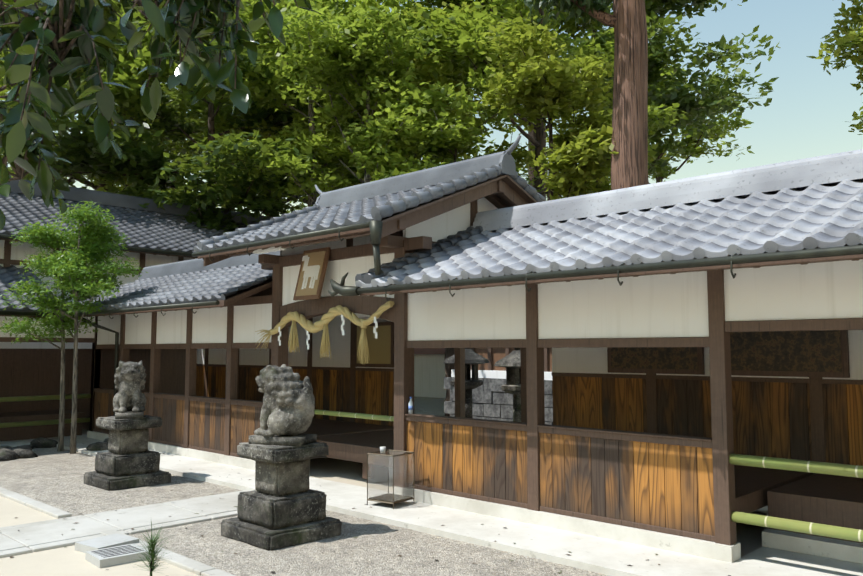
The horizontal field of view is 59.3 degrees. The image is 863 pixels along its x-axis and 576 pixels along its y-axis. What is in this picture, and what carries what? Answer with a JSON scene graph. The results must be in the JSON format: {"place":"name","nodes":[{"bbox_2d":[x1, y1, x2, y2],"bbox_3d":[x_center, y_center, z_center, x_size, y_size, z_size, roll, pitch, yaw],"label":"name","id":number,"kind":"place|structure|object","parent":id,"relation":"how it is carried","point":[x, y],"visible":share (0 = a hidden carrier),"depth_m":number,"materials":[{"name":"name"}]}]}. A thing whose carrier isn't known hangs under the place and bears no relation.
{"place":"outdoors","nodes":[
{"label":"outdoors","id":0,"kind":"place"},
{"bbox_2d":[0,490,248,557],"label":"approach path","id":1,"kind":"structure","parent":0,"point":[26,538],"depth_m":7.92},
{"bbox_2d":[0,0,320,229],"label":"bough","id":2,"kind":"object","parent":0,"point":[70,43],"visible":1,"depth_m":2.88,"materials":[{"name":"green plant"}]},
{"bbox_2d":[253,246,285,253],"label":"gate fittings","id":3,"kind":"object","parent":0,"point":[270,249],"visible":0.64,"depth_m":10.40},
{"bbox_2d":[0,429,859,575],"bbox_3d":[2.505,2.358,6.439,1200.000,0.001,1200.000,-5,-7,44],"label":"ground","id":4,"kind":"structure","parent":0,"point":[67,561],"depth_m":7.00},
{"bbox_2d":[0,200,147,453],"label":"young tree","id":5,"kind":"object","parent":4,"relation":"on","point":[78,282],"visible":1,"depth_m":13.47,"materials":[{"name":"green plant"}]},
{"bbox_2d":[0,0,177,190],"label":"tree","id":6,"kind":"object","parent":4,"relation":"on","point":[90,183],"depth_m":26.55,"materials":[{"name":"green plant"}]},
{"bbox_2d":[0,0,206,193],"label":"tree","id":7,"kind":"object","parent":4,"relation":"on","point":[124,96],"visible":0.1,"depth_m":22.05,"materials":[{"name":"green plant"}]},
{"bbox_2d":[75,533,148,567],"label":"drain blocks","id":8,"kind":"structure","parent":4,"relation":"on","point":[108,550],"depth_m":6.68,"materials":[{"name":"concrete"}]},
{"bbox_2d":[0,487,234,575],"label":"kerb stones","id":9,"kind":"object","parent":4,"relation":"on","point":[190,565],"visible":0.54,"depth_m":6.90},
{"bbox_2d":[126,521,173,575],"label":"pine seedling","id":10,"kind":"object","parent":4,"relation":"on","point":[153,552],"visible":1,"depth_m":5.95,"materials":[{"name":"green plant"}]},
{"bbox_2d":[2,12,298,193],"bbox_3d":[-12.153,-6.273,33.004,13.875,21.780,12.601,1,-5,-17],"label":"tree","id":11,"kind":"object","parent":4,"relation":"on","point":[160,142],"depth_m":30.97,"materials":[{"name":"green plant"}]},
{"bbox_2d":[11,15,342,232],"bbox_3d":[-6.742,-2.789,23.520,9.643,13.287,10.702,-5,-7,44],"label":"tree","id":12,"kind":"object","parent":4,"relation":"on","point":[141,169],"visible":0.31,"depth_m":22.11,"materials":[{"name":"green plant"}]},
{"bbox_2d":[113,0,296,210],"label":"tree","id":13,"kind":"object","parent":4,"relation":"on","point":[184,92],"depth_m":37.50,"materials":[{"name":"green plant"}]},
{"bbox_2d":[150,23,267,199],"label":"tree","id":14,"kind":"object","parent":4,"relation":"on","point":[192,153],"depth_m":43.15,"materials":[{"name":"green plant"}]},
{"bbox_2d":[120,0,302,216],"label":"tree","id":15,"kind":"object","parent":4,"relation":"on","point":[202,105],"visible":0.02,"depth_m":27.04,"materials":[{"name":"green plant"}]},
{"bbox_2d":[185,138,319,212],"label":"tree","id":16,"kind":"object","parent":4,"relation":"on","point":[301,206],"depth_m":49.35,"materials":[{"name":"green plant"}]},
{"bbox_2d":[194,0,410,206],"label":"tree","id":17,"kind":"object","parent":4,"relation":"on","point":[264,92],"visible":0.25,"depth_m":22.95,"materials":[{"name":"green plant"}]},
{"bbox_2d":[0,396,608,575],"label":"gravel bed","id":18,"kind":"object","parent":4,"relation":"on","point":[375,548],"depth_m":7.20,"materials":[{"name":"grey gravel"}]},
{"bbox_2d":[84,361,170,490],"bbox_3d":[-4.187,1.862,10.498,0.871,1.708,0.869,-5,-7,44],"label":"guardian lion statue","id":19,"kind":"object","parent":18,"relation":"on","point":[128,459],"visible":0.98,"depth_m":10.30,"materials":[{"name":"stone"}]},
{"bbox_2d":[221,364,341,550],"bbox_3d":[-1.483,1.621,7.563,0.869,1.708,0.870,-5,-7,44],"label":"guardian lion statue","id":20,"kind":"object","parent":18,"relation":"on","point":[281,505],"visible":1,"depth_m":7.38,"materials":[{"name":"stone"}]},
{"bbox_2d":[444,348,489,417],"bbox_3d":[0.737,2.075,15.819,1.020,2.101,0.883,-5,-7,44],"label":"stone lantern","id":21,"kind":"object","parent":18,"relation":"on","point":[474,359],"visible":0.44,"depth_m":15.67,"materials":[{"name":"grey stone"}]},
{"bbox_2d":[444,348,552,424],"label":"storehouse","id":22,"kind":"structure","parent":18,"relation":"on","point":[492,399],"depth_m":17.38,"materials":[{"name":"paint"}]},
{"bbox_2d":[494,348,520,421],"bbox_3d":[1.644,1.970,14.296,1.000,2.060,0.866,-5,-7,44],"label":"stone lantern","id":23,"kind":"object","parent":18,"relation":"on","point":[511,362],"visible":0.42,"depth_m":14.16,"materials":[{"name":"grey stone"}]},
{"bbox_2d":[218,0,481,206],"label":"tree","id":24,"kind":"object","parent":4,"relation":"on","point":[353,56],"visible":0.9,"depth_m":19.85,"materials":[{"name":"green plant"}]},
{"bbox_2d":[204,1,547,178],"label":"tree","id":25,"kind":"object","parent":4,"relation":"on","point":[521,156],"visible":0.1,"depth_m":24.94,"materials":[{"name":"green plant"}]},
{"bbox_2d":[279,87,525,176],"bbox_3d":[0.068,-4.003,38.028,13.826,18.116,13.351,3,-6,-36],"label":"tree","id":26,"kind":"object","parent":4,"relation":"on","point":[471,122],"visible":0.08,"depth_m":33.87,"materials":[{"name":"green plant"}]},
{"bbox_2d":[414,348,445,397],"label":"boundary wall","id":27,"kind":"structure","parent":4,"relation":"on","point":[429,369],"depth_m":29.55,"materials":[{"name":"paint"}]},
{"bbox_2d":[0,434,862,575],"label":"walkway","id":28,"kind":"structure","parent":4,"relation":"on","point":[606,556],"depth_m":7.13,"materials":[{"name":"concrete"}]},
{"bbox_2d":[0,437,107,460],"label":"rocks","id":29,"kind":"object","parent":28,"relation":"on","point":[8,453],"visible":0.73,"depth_m":13.35,"materials":[{"name":"stone"}]},
{"bbox_2d":[0,238,197,440],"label":"wooden wall","id":30,"kind":"structure","parent":28,"relation":"on","point":[172,371],"depth_m":17.07,"materials":[{"name":"brown wood"}]},
{"bbox_2d":[0,349,60,412],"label":"wing panels","id":31,"kind":"object","parent":30,"relation":"attached to","point":[30,372],"visible":0.92,"depth_m":16.25,"materials":[{"name":"brown wood"}]},
{"bbox_2d":[0,265,72,311],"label":"tiled roof","id":32,"kind":"structure","parent":30,"relation":"on","point":[10,274],"depth_m":14.99,"materials":[{"name":"grey tile"}]},
{"bbox_2d":[0,394,90,427],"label":"bamboo poles","id":33,"kind":"object","parent":30,"relation":"attached to","point":[32,398],"visible":1,"depth_m":14.67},
{"bbox_2d":[0,240,196,348],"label":"wall","id":34,"kind":"structure","parent":30,"relation":"in","point":[21,250],"depth_m":16.45,"materials":[{"name":"white paint"}]},
{"bbox_2d":[0,180,270,252],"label":"tiled roof","id":35,"kind":"structure","parent":30,"relation":"on","point":[153,226],"depth_m":19.74,"materials":[{"name":"grey tile"}]},
{"bbox_2d":[0,234,197,316],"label":"wing gutter","id":36,"kind":"object","parent":35,"relation":"attached to","point":[19,313],"depth_m":15.42,"materials":[{"name":"grey metal"}]},
{"bbox_2d":[87,431,254,469],"bbox_3d":[-4.550,2.788,13.199,6.615,0.130,0.190,-5,-7,44],"label":"stone foundation","id":37,"kind":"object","parent":28,"relation":"on","point":[213,457],"depth_m":12.40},
{"bbox_2d":[80,279,393,458],"bbox_3d":[-3.887,1.294,14.450,7.040,3.313,4.230,-5,-7,44],"label":"timber frame","id":38,"kind":"object","parent":28,"relation":"on","point":[258,294],"visible":0.38,"depth_m":12.85,"materials":[{"name":"brown wood"}]},
{"bbox_2d":[79,318,118,415],"bbox_3d":[-6.321,1.698,14.293,0.070,2.382,0.850,-5,-7,44],"label":"drainpipe","id":39,"kind":"object","parent":38,"relation":"attached to","point":[116,344],"visible":0.5,"depth_m":14.54,"materials":[{"name":"metal"}]},
{"bbox_2d":[68,251,279,311],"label":"tiled roof","id":40,"kind":"structure","parent":38,"relation":"on","point":[190,281],"depth_m":13.54,"materials":[{"name":"grey tile"}]},
{"bbox_2d":[70,300,219,320],"bbox_3d":[-5.432,0.435,13.008,6.800,0.205,0.130,-5,-7,44],"label":"roof gutter","id":41,"kind":"object","parent":40,"relation":"attached to","point":[181,305],"visible":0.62,"depth_m":11.89,"materials":[{"name":"metal"}]},
{"bbox_2d":[93,392,261,452],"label":"wooden wall panels","id":42,"kind":"object","parent":38,"relation":"attached to","point":[207,425],"visible":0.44,"depth_m":12.51,"materials":[{"name":"brown wood"}]},
{"bbox_2d":[97,303,393,368],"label":"wall","id":43,"kind":"structure","parent":38,"relation":"in","point":[209,325],"depth_m":13.96,"materials":[{"name":"white paint"}]},
{"bbox_2d":[196,366,393,425],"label":"wooden wall panels","id":44,"kind":"object","parent":38,"relation":"attached to","point":[374,392],"visible":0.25,"depth_m":14.10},
{"bbox_2d":[198,175,536,487],"bbox_3d":[-0.411,0.642,11.152,3.880,4.073,4.530,-5,-7,44],"label":"gate frame","id":45,"kind":"object","parent":28,"relation":"on","point":[502,191],"visible":0.42,"depth_m":10.01,"materials":[{"name":"brown wood"}]},
{"bbox_2d":[293,247,330,300],"bbox_3d":[-1.635,-0.189,10.362,0.560,0.707,0.208,-5,-7,44],"label":"framed plaque","id":46,"kind":"object","parent":45,"relation":"attached to","point":[311,275],"visible":1,"depth_m":10.31,"materials":[{"name":"brown wood"}]},
{"bbox_2d":[255,301,394,363],"bbox_3d":[-1.523,0.629,10.229,2.883,0.788,0.178,-5,-7,44],"label":"shimenawa rope","id":47,"kind":"object","parent":45,"relation":"attached to","point":[322,323],"visible":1,"depth_m":10.09,"materials":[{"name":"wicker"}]},
{"bbox_2d":[314,409,393,421],"bbox_3d":[-1.073,1.737,10.357,2.620,0.067,0.070,-5,-7,44],"label":"bamboo pole","id":48,"kind":"object","parent":45,"relation":"attached to","point":[356,415],"visible":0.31,"depth_m":10.28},
{"bbox_2d":[194,135,545,251],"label":"gate roof","id":49,"kind":"structure","parent":45,"relation":"on","point":[379,200],"depth_m":10.39,"materials":[{"name":"grey tile"}]},
{"bbox_2d":[191,220,383,295],"bbox_3d":[-1.937,-0.245,9.541,3.985,0.817,0.285,-5,-7,44],"label":"rain gutter","id":50,"kind":"object","parent":49,"relation":"attached to","point":[375,226],"visible":0.98,"depth_m":8.71,"materials":[{"name":"grey metal"}]},
{"bbox_2d":[280,197,497,316],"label":"wall","id":51,"kind":"structure","parent":45,"relation":"in","point":[446,224],"depth_m":10.20,"materials":[{"name":"white paint"}]},
{"bbox_2d":[10,450,730,575],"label":"fallen leaves","id":52,"kind":"object","parent":28,"relation":"on","point":[260,556],"visible":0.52,"depth_m":7.36,"materials":[{"name":"brown plant"}]},
{"bbox_2d":[367,446,413,508],"bbox_3d":[-0.468,2.160,8.738,0.394,0.650,0.394,-3,-6,36],"label":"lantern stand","id":53,"kind":"object","parent":28,"relation":"on","point":[390,498],"visible":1,"depth_m":8.69,"materials":[{"name":"grey metal"}]},
{"bbox_2d":[360,243,862,545],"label":"timber frame","id":54,"kind":"object","parent":28,"relation":"on","point":[832,500],"visible":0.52,"depth_m":7.02,"materials":[{"name":"brown wood"}]},
{"bbox_2d":[408,397,412,413],"bbox_3d":[-0.249,1.416,9.144,0.059,0.205,0.062,-5,-7,44],"label":"water bottle","id":55,"kind":"object","parent":54,"relation":"on","point":[410,407],"visible":1,"depth_m":9.12,"materials":[{"name":"grey plastic"}]},
{"bbox_2d":[355,226,482,283],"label":"roof edge tiles","id":56,"kind":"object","parent":54,"relation":"on","point":[413,257],"visible":0.31,"depth_m":9.17,"materials":[{"name":"tile"}]},
{"bbox_2d":[407,421,714,535],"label":"wood wall panels","id":57,"kind":"object","parent":54,"relation":"attached to","point":[664,485],"visible":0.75,"depth_m":7.44,"materials":[{"name":"brown wood"}]},
{"bbox_2d":[355,322,849,377],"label":"wall panels","id":58,"kind":"object","parent":54,"relation":"attached to","point":[800,353],"visible":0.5,"depth_m":8.80,"materials":[{"name":"brown wood"}]},
{"bbox_2d":[355,149,862,287],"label":"wing roof","id":59,"kind":"structure","parent":54,"relation":"on","point":[807,203],"depth_m":7.38,"materials":[{"name":"grey tile"}]},
{"bbox_2d":[357,245,862,300],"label":"wing gutter","id":60,"kind":"object","parent":59,"relation":"attached to","point":[735,258],"visible":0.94,"depth_m":6.14,"materials":[{"name":"grey metal"}]},
{"bbox_2d":[408,259,862,379],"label":"plaster wall","id":61,"kind":"structure","parent":54,"relation":"attached to","point":[661,305],"depth_m":7.26,"materials":[{"name":"white paint"}]},
{"bbox_2d":[552,376,862,465],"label":"wood wall panels","id":62,"kind":"object","parent":54,"relation":"attached to","point":[771,419],"visible":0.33,"depth_m":8.91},
{"bbox_2d":[729,453,862,541],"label":"bamboo poles","id":63,"kind":"object","parent":54,"relation":"attached to","point":[845,533],"depth_m":6.04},
{"bbox_2d":[394,486,862,563],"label":"wing plinth","id":64,"kind":"structure","parent":28,"relation":"on","point":[844,550],"depth_m":6.85,"materials":[{"name":"grey concrete"}]},
{"bbox_2d":[366,103,547,415],"bbox_3d":[0.640,-0.881,20.731,5.411,9.026,7.545,0,-5,5],"label":"tree","id":65,"kind":"object","parent":4,"relation":"on","point":[452,146],"visible":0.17,"depth_m":20.72,"materials":[{"name":"green plant"}]},
{"bbox_2d":[383,0,589,199],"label":"tree","id":66,"kind":"object","parent":4,"relation":"on","point":[461,34],"visible":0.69,"depth_m":21.92,"materials":[{"name":"green plant"}]},
{"bbox_2d":[428,0,687,199],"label":"tree","id":67,"kind":"object","parent":4,"relation":"on","point":[572,26],"depth_m":28.95,"materials":[{"name":"green plant"}]},
{"bbox_2d":[459,10,669,200],"bbox_3d":[3.216,-1.500,18.848,5.626,9.938,5.762,1,-5,-15],"label":"tree","id":68,"kind":"object","parent":4,"relation":"on","point":[547,84],"visible":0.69,"depth_m":17.82,"materials":[{"name":"green plant"}]},
{"bbox_2d":[515,0,648,189],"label":"cedar","id":69,"kind":"object","parent":4,"relation":"on","point":[626,20],"visible":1,"depth_m":16.38,"materials":[{"name":"brown plant"}]},
{"bbox_2d":[546,0,780,185],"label":"tree","id":70,"kind":"object","parent":4,"relation":"on","point":[714,95],"visible":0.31,"depth_m":30.72,"materials":[{"name":"green plant"}]},
{"bbox_2d":[605,65,754,183],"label":"tree","id":71,"kind":"object","parent":4,"relation":"on","point":[721,128],"visible":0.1,"depth_m":42.34,"materials":[{"name":"green plant"}]},
{"bbox_2d":[806,0,862,134],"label":"tree","id":72,"kind":"object","parent":4,"relation":"on","point":[852,35],"visible":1,"depth_m":15.49,"materials":[{"name":"green plant"}]},
{"bbox_2d":[2,0,862,215],"label":"sky","id":73,"kind":"structure","parent":0,"point":[806,114],"materials":[{"name":"blue"}]}
]}

